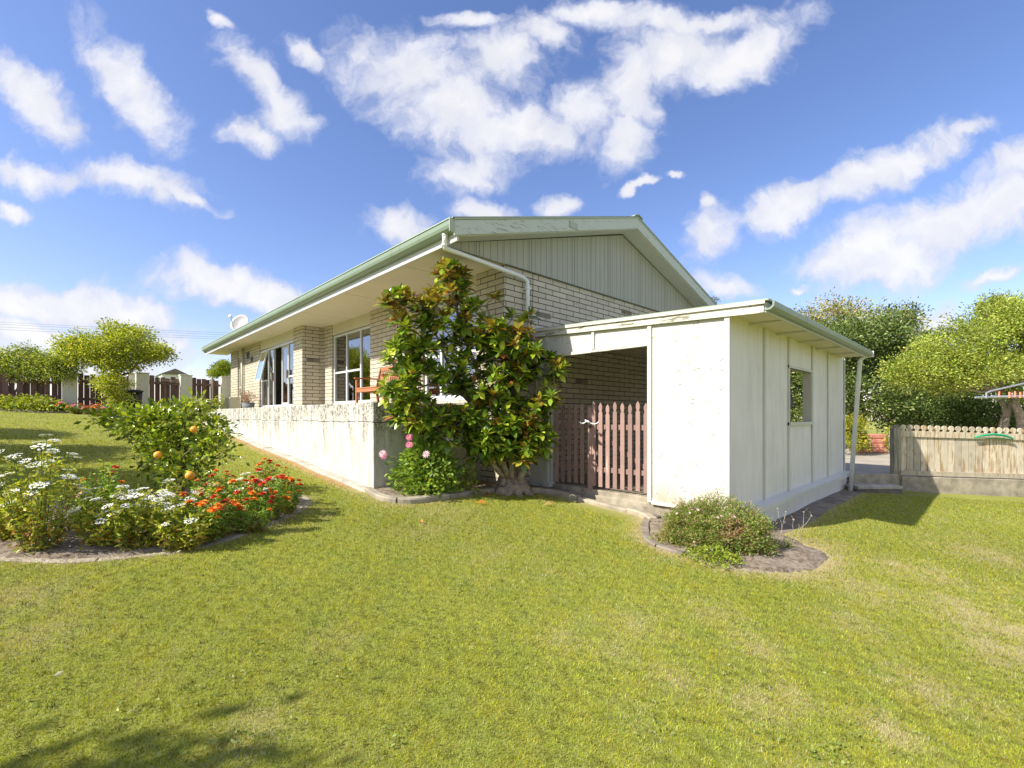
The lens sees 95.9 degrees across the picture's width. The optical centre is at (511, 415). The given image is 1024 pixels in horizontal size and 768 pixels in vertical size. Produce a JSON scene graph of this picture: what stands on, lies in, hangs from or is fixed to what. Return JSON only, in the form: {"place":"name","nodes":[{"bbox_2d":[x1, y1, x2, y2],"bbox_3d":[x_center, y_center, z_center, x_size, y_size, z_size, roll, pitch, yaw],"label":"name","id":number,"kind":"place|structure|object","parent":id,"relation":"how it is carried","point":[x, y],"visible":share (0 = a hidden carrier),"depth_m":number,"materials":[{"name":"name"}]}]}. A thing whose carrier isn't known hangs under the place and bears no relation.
{"place":"outdoors","nodes":[
{"label":"outdoors","id":0,"kind":"place"},
{"bbox_2d":[10,327,207,336],"bbox_3d":[-31.242,-6.892,37.401,42.763,1.097,0.014,0,0,-8],"label":"power line","id":1,"kind":"object","parent":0,"point":[93,331],"visible":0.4,"depth_m":37.05,"materials":[{"name":"black"}]},
{"bbox_2d":[6,322,218,332],"bbox_3d":[-30.888,-7.186,37.001,42.259,1.090,0.014,0,0,-8],"label":"power line","id":2,"kind":"object","parent":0,"point":[87,326],"visible":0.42,"depth_m":36.58,"materials":[{"name":"black"}]},
{"bbox_2d":[0,408,1023,767],"bbox_3d":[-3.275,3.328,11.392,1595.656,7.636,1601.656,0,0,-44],"label":"ground","id":3,"kind":"structure","parent":0,"point":[438,728],"depth_m":2.77,"materials":[{"name":"green plant"}]},
{"bbox_2d":[0,345,49,394],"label":"multi stem tree","id":4,"kind":"object","parent":3,"relation":"on","point":[5,366],"visible":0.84,"depth_m":15.00,"materials":[{"name":"green plant"}]},
{"bbox_2d":[0,372,61,401],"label":"timber fence","id":5,"kind":"object","parent":3,"relation":"on","point":[56,389],"visible":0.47,"depth_m":15.17,"materials":[{"name":"brown wood"}]},
{"bbox_2d":[2,340,88,394],"bbox_3d":[-15.772,-1.381,15.612,2.780,2.482,2.015,0,0,30],"label":"multi stem tree","id":6,"kind":"object","parent":3,"relation":"on","point":[47,365],"visible":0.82,"depth_m":15.35,"materials":[{"name":"green plant"}]},
{"bbox_2d":[0,408,124,412],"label":"flower bed soil","id":7,"kind":"structure","parent":3,"relation":"on","point":[39,411],"depth_m":14.30,"materials":[{"name":"brown soil"}]},
{"bbox_2d":[0,393,29,408],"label":"bush","id":8,"kind":"object","parent":7,"relation":"on","point":[3,398],"visible":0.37,"depth_m":14.25,"materials":[{"name":"green plant"}]},
{"bbox_2d":[0,392,79,412],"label":"bush","id":9,"kind":"object","parent":7,"relation":"on","point":[32,400],"visible":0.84,"depth_m":14.34,"materials":[{"name":"green plant"}]},
{"bbox_2d":[29,398,67,410],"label":"bush","id":10,"kind":"object","parent":7,"relation":"on","point":[39,408],"visible":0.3,"depth_m":14.60,"materials":[{"name":"green plant"}]},
{"bbox_2d":[51,401,74,410],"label":"flower clump","id":11,"kind":"object","parent":7,"relation":"on","point":[58,404],"visible":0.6,"depth_m":14.77,"materials":[{"name":"green plant"}]},
{"bbox_2d":[66,403,90,413],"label":"flower clump","id":12,"kind":"object","parent":7,"relation":"on","point":[72,409],"visible":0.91,"depth_m":14.64,"materials":[{"name":"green plant"}]},
{"bbox_2d":[81,403,101,413],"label":"flower clump","id":13,"kind":"object","parent":7,"relation":"on","point":[92,405],"visible":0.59,"depth_m":14.93,"materials":[{"name":"orange plant"}]},
{"bbox_2d":[44,316,181,411],"bbox_3d":[-13.337,-1.659,15.542,4.099,3.370,2.392,0,0,-17],"label":"round tree","id":14,"kind":"object","parent":7,"relation":"on","point":[112,347],"visible":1,"depth_m":15.25,"materials":[{"name":"green plant"}]},
{"bbox_2d":[62,371,77,406],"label":"gate pillar","id":15,"kind":"structure","parent":3,"relation":"on","point":[69,393],"depth_m":15.68,"materials":[{"name":"white concrete"}]},
{"bbox_2d":[90,406,113,415],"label":"flower clump","id":16,"kind":"object","parent":3,"relation":"on","point":[96,407],"visible":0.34,"depth_m":14.44,"materials":[{"name":"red plant"}]},
{"bbox_2d":[78,373,128,407],"bbox_3d":[-14.512,-0.861,16.429,1.351,1.228,0.099,0,0,-44],"label":"timber fence","id":17,"kind":"object","parent":3,"relation":"on","point":[86,396],"visible":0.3,"depth_m":16.15,"materials":[{"name":"brown wood"}]},
{"bbox_2d":[79,366,139,411],"bbox_3d":[-12.980,-0.735,14.966,1.577,1.777,1.342,0,0,-44],"label":"shrub","id":18,"kind":"object","parent":3,"relation":"on","point":[108,388],"visible":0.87,"depth_m":14.88,"materials":[{"name":"green plant"}]},
{"bbox_2d":[127,373,134,388],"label":"gate pillar","id":19,"kind":"structure","parent":3,"relation":"on","point":[132,377],"depth_m":17.21,"materials":[{"name":"white concrete"}]},
{"bbox_2d":[122,389,143,412],"bbox_3d":[-13.302,-0.512,16.196,0.620,0.830,0.620,0,0,-44],"label":"rubbish bin","id":20,"kind":"object","parent":3,"relation":"on","point":[139,393],"visible":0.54,"depth_m":16.06,"materials":[{"name":"black plastic"}]},
{"bbox_2d":[135,372,149,410],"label":"gate pillar","id":21,"kind":"structure","parent":3,"relation":"on","point":[142,379],"depth_m":17.04,"materials":[{"name":"white concrete"}]},
{"bbox_2d":[149,375,178,410],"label":"timber gate","id":22,"kind":"structure","parent":21,"relation":"attached to","point":[162,390],"depth_m":17.57,"materials":[{"name":"brown wood"}]},
{"bbox_2d":[149,376,179,384],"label":"dry vine","id":23,"kind":"object","parent":22,"relation":"attached to","point":[152,377],"visible":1,"depth_m":17.58,"materials":[{"name":"brown plant"}]},
{"bbox_2d":[0,489,306,558],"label":"flower bed soil","id":24,"kind":"structure","parent":3,"relation":"on","point":[68,548],"depth_m":3.69,"materials":[{"name":"brown soil"}]},
{"bbox_2d":[0,483,39,540],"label":"white flower plant","id":25,"kind":"object","parent":24,"relation":"on","point":[6,533],"visible":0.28,"depth_m":3.73,"materials":[{"name":"green plant"}]},
{"bbox_2d":[0,434,87,553],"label":"white flower plant","id":26,"kind":"object","parent":24,"relation":"on","point":[39,536],"visible":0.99,"depth_m":3.56,"materials":[{"name":"green plant"}]},
{"bbox_2d":[47,491,109,531],"bbox_3d":[-3.837,0.871,4.113,0.437,0.448,0.489,0,0,-5],"label":"flower plant","id":27,"kind":"object","parent":24,"relation":"on","point":[74,521],"visible":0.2,"depth_m":4.08,"materials":[{"name":"green plant"}]},
{"bbox_2d":[69,459,126,526],"bbox_3d":[-3.795,0.739,4.220,0.428,0.698,0.511,0,0,-44],"label":"marigold","id":28,"kind":"object","parent":24,"relation":"on","point":[104,483],"visible":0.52,"depth_m":4.26,"materials":[{"name":"green plant"}]},
{"bbox_2d":[63,485,147,549],"bbox_3d":[-3.317,0.857,3.844,0.538,0.566,0.538,0,0,-5],"label":"white flower plant","id":29,"kind":"object","parent":24,"relation":"on","point":[97,535],"visible":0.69,"depth_m":3.76,"materials":[{"name":"green plant"}]},
{"bbox_2d":[104,483,149,514],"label":"white flower plant","id":30,"kind":"object","parent":24,"relation":"on","point":[130,493],"visible":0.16,"depth_m":4.40,"materials":[{"name":"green plant"}]},
{"bbox_2d":[90,487,180,552],"bbox_3d":[-3.112,0.866,3.851,0.614,0.539,0.499,0,0,-44],"label":"white flower plant","id":31,"kind":"object","parent":24,"relation":"on","point":[149,539],"visible":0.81,"depth_m":3.80,"materials":[{"name":"green plant"}]},
{"bbox_2d":[74,386,249,491],"bbox_3d":[-4.267,0.341,5.825,1.937,1.427,1.242,0,0,22],"label":"citrus tree","id":32,"kind":"object","parent":24,"relation":"on","point":[179,458],"visible":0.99,"depth_m":5.63,"materials":[{"name":"green plant"}]},
{"bbox_2d":[134,479,201,532],"bbox_3d":[-3.158,0.853,4.205,0.531,0.554,0.581,0,0,-44],"label":"white flower plant","id":33,"kind":"object","parent":24,"relation":"on","point":[148,499],"visible":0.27,"depth_m":4.18,"materials":[{"name":"green plant"}]},
{"bbox_2d":[148,501,214,551],"bbox_3d":[-2.761,0.934,3.889,0.488,0.452,0.446,0,0,-44],"label":"white flower plant","id":34,"kind":"object","parent":24,"relation":"on","point":[190,534],"visible":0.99,"depth_m":3.82,"materials":[{"name":"green plant"}]},
{"bbox_2d":[170,479,215,516],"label":"flower plant","id":35,"kind":"object","parent":24,"relation":"on","point":[185,494],"visible":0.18,"depth_m":4.45,"materials":[{"name":"green plant"}]},
{"bbox_2d":[182,496,231,544],"bbox_3d":[-2.734,0.929,4.103,0.515,0.463,0.299,0,0,37],"label":"marigold","id":36,"kind":"object","parent":24,"relation":"on","point":[217,511],"visible":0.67,"depth_m":4.05,"materials":[{"name":"green plant"}]},
{"bbox_2d":[191,477,234,509],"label":"marigold","id":37,"kind":"object","parent":24,"relation":"on","point":[212,487],"visible":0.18,"depth_m":4.85,"materials":[{"name":"green plant"}]},
{"bbox_2d":[192,469,237,504],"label":"marigold","id":38,"kind":"object","parent":24,"relation":"on","point":[226,481],"visible":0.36,"depth_m":5.09,"materials":[{"name":"green plant"}]},
{"bbox_2d":[199,492,243,537],"bbox_3d":[-2.668,0.937,4.279,0.340,0.456,0.537,0,0,-18],"label":"marigold","id":39,"kind":"object","parent":24,"relation":"on","point":[226,529],"visible":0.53,"depth_m":4.25,"materials":[{"name":"green plant"}]},
{"bbox_2d":[213,478,262,517],"bbox_3d":[-2.790,0.889,4.705,0.511,0.513,0.396,0,0,-20],"label":"marigold","id":40,"kind":"object","parent":24,"relation":"on","point":[236,493],"visible":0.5,"depth_m":4.68,"materials":[{"name":"green plant"}]},
{"bbox_2d":[227,466,275,503],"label":"white flower plant","id":41,"kind":"object","parent":24,"relation":"on","point":[245,476],"visible":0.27,"depth_m":5.12,"materials":[{"name":"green plant"}]},
{"bbox_2d":[227,491,277,533],"bbox_3d":[-2.506,0.955,4.451,0.445,0.475,0.369,0,0,-6],"label":"marigold","id":42,"kind":"object","parent":24,"relation":"on","point":[246,523],"visible":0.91,"depth_m":4.46,"materials":[{"name":"green plant"}]},
{"bbox_2d":[244,475,292,520],"bbox_3d":[-2.586,0.874,4.907,0.505,0.496,0.540,0,0,-44],"label":"marigold","id":43,"kind":"object","parent":24,"relation":"on","point":[257,489],"visible":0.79,"depth_m":4.86,"materials":[{"name":"green plant"}]},
{"bbox_2d":[248,456,290,503],"bbox_3d":[-2.927,0.790,5.479,0.459,0.648,0.452,0,0,17],"label":"marigold","id":44,"kind":"object","parent":24,"relation":"on","point":[271,473],"visible":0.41,"depth_m":5.46,"materials":[{"name":"green plant"}]},
{"bbox_2d":[264,474,305,513],"bbox_3d":[-2.522,0.880,5.207,0.439,0.488,0.482,0,0,-44],"label":"marigold","id":45,"kind":"object","parent":24,"relation":"on","point":[293,506],"visible":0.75,"depth_m":5.14,"materials":[{"name":"green plant"}]},
{"bbox_2d":[0,489,310,563],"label":"kerb","id":46,"kind":"structure","parent":3,"relation":"on","point":[57,561],"depth_m":3.67,"materials":[{"name":"grey concrete"}]},
{"bbox_2d":[156,369,187,410],"bbox_3d":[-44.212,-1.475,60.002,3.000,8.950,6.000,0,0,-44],"label":"neighbour house","id":47,"kind":"structure","parent":3,"relation":"on","point":[169,374],"depth_m":57.71,"materials":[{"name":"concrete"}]},
{"bbox_2d":[178,374,192,413],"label":"gate pillar","id":48,"kind":"structure","parent":3,"relation":"on","point":[185,380],"depth_m":17.93,"materials":[{"name":"white paint"}]},
{"bbox_2d":[182,393,212,420],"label":"strappy plant","id":49,"kind":"object","parent":3,"relation":"on","point":[192,400],"visible":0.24,"depth_m":15.41,"materials":[{"name":"green plant"}]},
{"bbox_2d":[192,378,219,410],"bbox_3d":[-12.281,-0.841,18.560,0.971,1.344,0.099,0,0,-44],"label":"timber fence","id":50,"kind":"object","parent":3,"relation":"on","point":[206,385],"visible":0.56,"depth_m":18.56,"materials":[{"name":"brown wood"}]},
{"bbox_2d":[211,376,212,404],"bbox_3d":[-12.088,-0.800,18.635,0.060,1.600,0.050,0,0,-44],"label":"fence stake","id":51,"kind":"object","parent":3,"relation":"on","point":[211,388],"visible":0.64,"depth_m":18.60,"materials":[{"name":"wood"}]},
{"bbox_2d":[208,393,224,414],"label":"leafy plant","id":52,"kind":"object","parent":3,"relation":"on","point":[218,403],"visible":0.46,"depth_m":18.18,"materials":[{"name":"green plant"}]},
{"bbox_2d":[205,358,230,408],"bbox_3d":[-15.660,-1.477,24.996,1.599,3.370,1.634,0,0,-44],"label":"round tree","id":53,"kind":"object","parent":3,"relation":"on","point":[223,368],"visible":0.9,"depth_m":24.76,"materials":[{"name":"green plant"}]},
{"bbox_2d":[219,376,230,408],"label":"gate pillar","id":54,"kind":"structure","parent":3,"relation":"on","point":[225,386],"depth_m":18.86,"materials":[{"name":"white concrete"}]},
{"bbox_2d":[225,397,239,408],"bbox_3d":[-10.044,-0.035,16.583,0.332,1.270,0.760,0,0,-44],"label":"concrete block","id":55,"kind":"object","parent":3,"relation":"on","point":[235,401],"visible":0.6,"depth_m":16.32,"materials":[{"name":"concrete"}]},
{"bbox_2d":[203,422,366,492],"bbox_3d":[-5.935,0.699,10.717,0.200,1.037,11.388,0,0,-44],"label":"mowing strip","id":56,"kind":"object","parent":3,"relation":"on","point":[339,478],"visible":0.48,"depth_m":8.34,"materials":[{"name":"concrete"}]},
{"bbox_2d":[209,402,480,488],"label":"retaining wall","id":57,"kind":"structure","parent":3,"relation":"on","point":[351,441],"depth_m":7.80,"materials":[{"name":"white concrete"}]},
{"bbox_2d":[231,386,261,407],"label":"potted plant","id":58,"kind":"object","parent":57,"relation":"on","point":[247,403],"visible":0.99,"depth_m":15.52,"materials":[{"name":"pink plant"}]},
{"bbox_2d":[201,214,716,483],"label":"brick house","id":59,"kind":"structure","parent":3,"relation":"on","point":[557,270],"depth_m":9.82,"materials":[{"name":"brick"}]},
{"bbox_2d":[229,315,247,329],"bbox_3d":[-10.587,-3.432,17.804,0.698,1.069,0.674,0,0,-44],"label":"satellite dish","id":60,"kind":"object","parent":59,"relation":"attached to","point":[238,321],"visible":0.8,"depth_m":17.98,"materials":[{"name":"metal"}]},
{"bbox_2d":[239,358,240,397],"bbox_3d":[-10.451,-1.450,17.813,0.130,1.560,0.540,0,0,-44],"label":"window","id":61,"kind":"structure","parent":59,"relation":"in","point":[240,358],"depth_m":17.94,"materials":[{"name":"white glass"}]},
{"bbox_2d":[254,341,292,406],"bbox_3d":[-7.522,-1.240,14.664,0.362,1.980,3.360,0,0,-44],"label":"window","id":62,"kind":"structure","parent":59,"relation":"in","point":[268,387],"depth_m":14.95,"materials":[{"name":"clear glass"}]},
{"bbox_2d":[334,325,369,403],"bbox_3d":[-4.192,-1.262,12.099,0.130,1.935,2.330,0,0,-44],"label":"window","id":63,"kind":"structure","parent":59,"relation":"in","point":[351,348],"depth_m":12.19,"materials":[{"name":"clear glass"}]},
{"bbox_2d":[425,293,475,400],"bbox_3d":[-1.208,-1.262,8.975,0.130,1.935,1.770,0,0,-44],"label":"window","id":64,"kind":"structure","parent":59,"relation":"in","point":[441,397],"depth_m":9.17,"materials":[{"name":"white glass"}]},
{"bbox_2d":[376,480,549,496],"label":"flower bed soil","id":65,"kind":"structure","parent":3,"relation":"on","point":[392,492],"depth_m":6.88,"materials":[{"name":"brown soil"}]},
{"bbox_2d":[379,430,467,497],"bbox_3d":[-1.258,0.642,6.730,1.243,1.051,1.249,0,0,-6],"label":"dahlia plant","id":66,"kind":"object","parent":65,"relation":"on","point":[427,481],"visible":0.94,"depth_m":6.53,"materials":[{"name":"green plant"}]},
{"bbox_2d":[372,256,569,496],"bbox_3d":[-0.542,-0.576,7.060,3.109,3.785,1.604,0,0,-19],"label":"glossy shrub tree","id":67,"kind":"object","parent":65,"relation":"on","point":[516,438],"visible":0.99,"depth_m":6.80,"materials":[{"name":"green plant"}]},
{"bbox_2d":[459,463,483,493],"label":"weed plant","id":68,"kind":"object","parent":65,"relation":"on","point":[464,479],"visible":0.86,"depth_m":6.92,"materials":[{"name":"green plant"}]},
{"bbox_2d":[364,487,657,521],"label":"kerb","id":69,"kind":"structure","parent":3,"relation":"on","point":[380,496],"depth_m":6.54,"materials":[{"name":"concrete"}]},
{"bbox_2d":[641,514,686,555],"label":"kerb","id":70,"kind":"structure","parent":3,"relation":"on","point":[645,531],"depth_m":5.13,"materials":[{"name":"concrete"}]},
{"bbox_2d":[529,298,873,521],"bbox_3d":[3.966,0.192,8.926,6.495,3.415,3.962,0,0,-44],"label":"porch lean to","id":71,"kind":"object","parent":3,"relation":"on","point":[718,396],"visible":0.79,"depth_m":6.44,"materials":[{"name":"paint"}]},
{"bbox_2d":[554,403,597,483],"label":"garden gate","id":72,"kind":"structure","parent":71,"relation":"attached to","point":[569,465],"depth_m":7.68,"materials":[{"name":"brown wood"}]},
{"bbox_2d":[579,401,646,492],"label":"garden gate","id":73,"kind":"structure","parent":71,"relation":"attached to","point":[594,427],"depth_m":6.96,"materials":[{"name":"pink wood"}]},
{"bbox_2d":[790,380,792,408],"bbox_3d":[5.742,-0.390,9.774,0.066,0.721,0.344,0,0,-44],"label":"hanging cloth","id":74,"kind":"object","parent":71,"relation":"hanging from","point":[791,401],"visible":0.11,"depth_m":9.67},
{"bbox_2d":[788,365,814,424],"bbox_3d":[4.851,-0.330,7.843,1.370,0.960,0.170,0,0,-44],"label":"window frame","id":75,"kind":"structure","parent":71,"relation":"in","point":[807,377],"depth_m":8.27,"materials":[{"name":"beige paint"}]},
{"bbox_2d":[685,555,771,573],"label":"kerb","id":76,"kind":"structure","parent":3,"relation":"on","point":[738,568],"depth_m":4.46,"materials":[{"name":"grey concrete"}]},
{"bbox_2d":[649,518,828,573],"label":"flower bed soil","id":77,"kind":"structure","parent":3,"relation":"on","point":[799,557],"depth_m":4.81,"materials":[{"name":"brown soil"}]},
{"bbox_2d":[649,527,688,544],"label":"ground cover plant","id":78,"kind":"object","parent":77,"relation":"on","point":[658,539],"visible":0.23,"depth_m":5.14,"materials":[{"name":"green plant"}]},
{"bbox_2d":[686,517,712,549],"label":"ground cover plant","id":79,"kind":"object","parent":77,"relation":"on","point":[698,535],"visible":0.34,"depth_m":4.87,"materials":[{"name":"green plant"}]},
{"bbox_2d":[674,539,746,569],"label":"ground cover plant","id":80,"kind":"object","parent":77,"relation":"on","point":[706,548],"visible":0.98,"depth_m":4.58,"materials":[{"name":"green plant"}]},
{"bbox_2d":[652,488,785,558],"bbox_3d":[2.281,1.163,5.112,1.307,0.738,1.290,0,0,-44],"label":"daisy bush","id":81,"kind":"object","parent":77,"relation":"on","point":[735,527],"visible":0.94,"depth_m":4.91,"materials":[{"name":"green plant"}]},
{"bbox_2d":[781,536,794,547],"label":"ground cover plant","id":82,"kind":"object","parent":77,"relation":"on","point":[788,542],"visible":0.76,"depth_m":5.15,"materials":[{"name":"green plant"}]},
{"bbox_2d":[777,508,811,540],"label":"dry stalks","id":83,"kind":"object","parent":77,"relation":"on","point":[792,524],"visible":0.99,"depth_m":5.60,"materials":[{"name":"beige plant"}]},
{"bbox_2d":[771,489,861,533],"bbox_3d":[4.898,1.587,7.540,5.988,0.221,0.340,0,0,-44],"label":"path strip","id":84,"kind":"object","parent":3,"relation":"on","point":[818,508],"visible":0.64,"depth_m":7.51,"materials":[{"name":"concrete"}]},
{"bbox_2d":[790,372,849,421],"bbox_3d":[11.165,-0.463,19.152,4.098,4.369,3.104,0,0,2],"label":"evergreen tree","id":85,"kind":"object","parent":3,"relation":"on","point":[793,418],"visible":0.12,"depth_m":18.51,"materials":[{"name":"green plant"}]},
{"bbox_2d":[845,413,877,454],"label":"yellow bush","id":86,"kind":"object","parent":3,"relation":"on","point":[862,439],"visible":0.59,"depth_m":14.60,"materials":[{"name":"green plant"}]},
{"bbox_2d":[790,287,939,441],"bbox_3d":[16.023,-2.087,20.943,6.953,7.603,4.503,0,0,-22],"label":"fruiting tree","id":87,"kind":"object","parent":3,"relation":"on","point":[834,306],"visible":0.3,"depth_m":20.66,"materials":[{"name":"green plant"}]},
{"bbox_2d":[791,303,947,447],"bbox_3d":[13.423,-1.288,17.939,5.924,6.008,5.210,0,0,-44],"label":"evergreen tree","id":88,"kind":"object","parent":3,"relation":"on","point":[871,335],"visible":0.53,"depth_m":17.07,"materials":[{"name":"green plant"}]},
{"bbox_2d":[846,484,902,493],"bbox_3d":[7.582,1.565,9.680,0.925,0.250,0.360,0,0,0],"label":"concrete step","id":89,"kind":"object","parent":3,"relation":"on","point":[884,488],"visible":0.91,"depth_m":9.53,"materials":[{"name":"grey concrete"}]},
{"bbox_2d":[790,321,1023,417],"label":"distant tree","id":90,"kind":"object","parent":3,"relation":"on","point":[965,392],"visible":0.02,"depth_m":29.87,"materials":[{"name":"green plant"}]},
{"bbox_2d":[868,288,1023,433],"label":"broad tree","id":91,"kind":"object","parent":3,"relation":"on","point":[997,330],"visible":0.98,"depth_m":13.86,"materials":[{"name":"green plant"}]},
{"bbox_2d":[868,296,1023,432],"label":"evergreen tree","id":92,"kind":"object","parent":3,"relation":"on","point":[909,312],"visible":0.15,"depth_m":17.95,"materials":[{"name":"green plant"}]},
{"bbox_2d":[870,385,1023,433],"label":"dark bush","id":93,"kind":"object","parent":3,"relation":"on","point":[968,419],"visible":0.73,"depth_m":16.19,"materials":[{"name":"green plant"}]},
{"bbox_2d":[890,424,1023,496],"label":"picket fence","id":94,"kind":"object","parent":3,"relation":"on","point":[961,462],"visible":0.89,"depth_m":9.98,"materials":[{"name":"beige wood"}]},
{"bbox_2d":[974,433,1013,439],"bbox_3d":[10.326,0.442,9.893,0.868,0.155,0.077,0,0,0],"label":"green hoop","id":95,"kind":"object","parent":94,"relation":"on","point":[995,434],"visible":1,"depth_m":9.87,"materials":[{"name":"plastic"}]},
{"bbox_2d":[974,383,1023,397],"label":"clothes line","id":96,"kind":"object","parent":3,"relation":"on","point":[1002,396],"visible":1,"depth_m":8.04,"materials":[{"name":"metal"}]},
{"bbox_2d":[0,0,1023,419],"label":"sky","id":97,"kind":"structure","parent":0,"point":[183,167],"materials":[{"name":"blue"}]},
{"bbox_2d":[845,439,1011,483],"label":"driveway","id":98,"kind":"structure","parent":0,"point":[872,462],"depth_m":12.42,"materials":[{"name":"concrete"}]},
{"bbox_2d":[856,434,887,452],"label":"block wall","id":99,"kind":"structure","parent":98,"relation":"on","point":[877,442],"depth_m":15.49,"materials":[{"name":"red brick"}]},
{"bbox_2d":[853,473,897,484],"bbox_3d":[7.764,1.360,9.930,0.976,0.240,0.120,0,0,0],"label":"driveway edge","id":100,"kind":"object","parent":98,"relation":"on","point":[875,478],"visible":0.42,"depth_m":9.87,"materials":[{"name":"concrete"}]},
{"bbox_2d":[881,420,894,449],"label":"leafy plant","id":101,"kind":"object","parent":98,"relation":"on","point":[887,437],"visible":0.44,"depth_m":15.24,"materials":[{"name":"green plant"}]},
{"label":"patio","id":102,"kind":"structure","parent":0,"visible":0},
{"bbox_2d":[354,366,398,402],"bbox_3d":[-2.752,-0.621,9.754,0.654,0.908,1.245,0,0,-44],"label":"garden bench","id":103,"kind":"object","parent":102,"relation":"on","point":[371,389],"visible":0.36,"depth_m":9.98,"materials":[{"name":"orange wood"}]}
]}

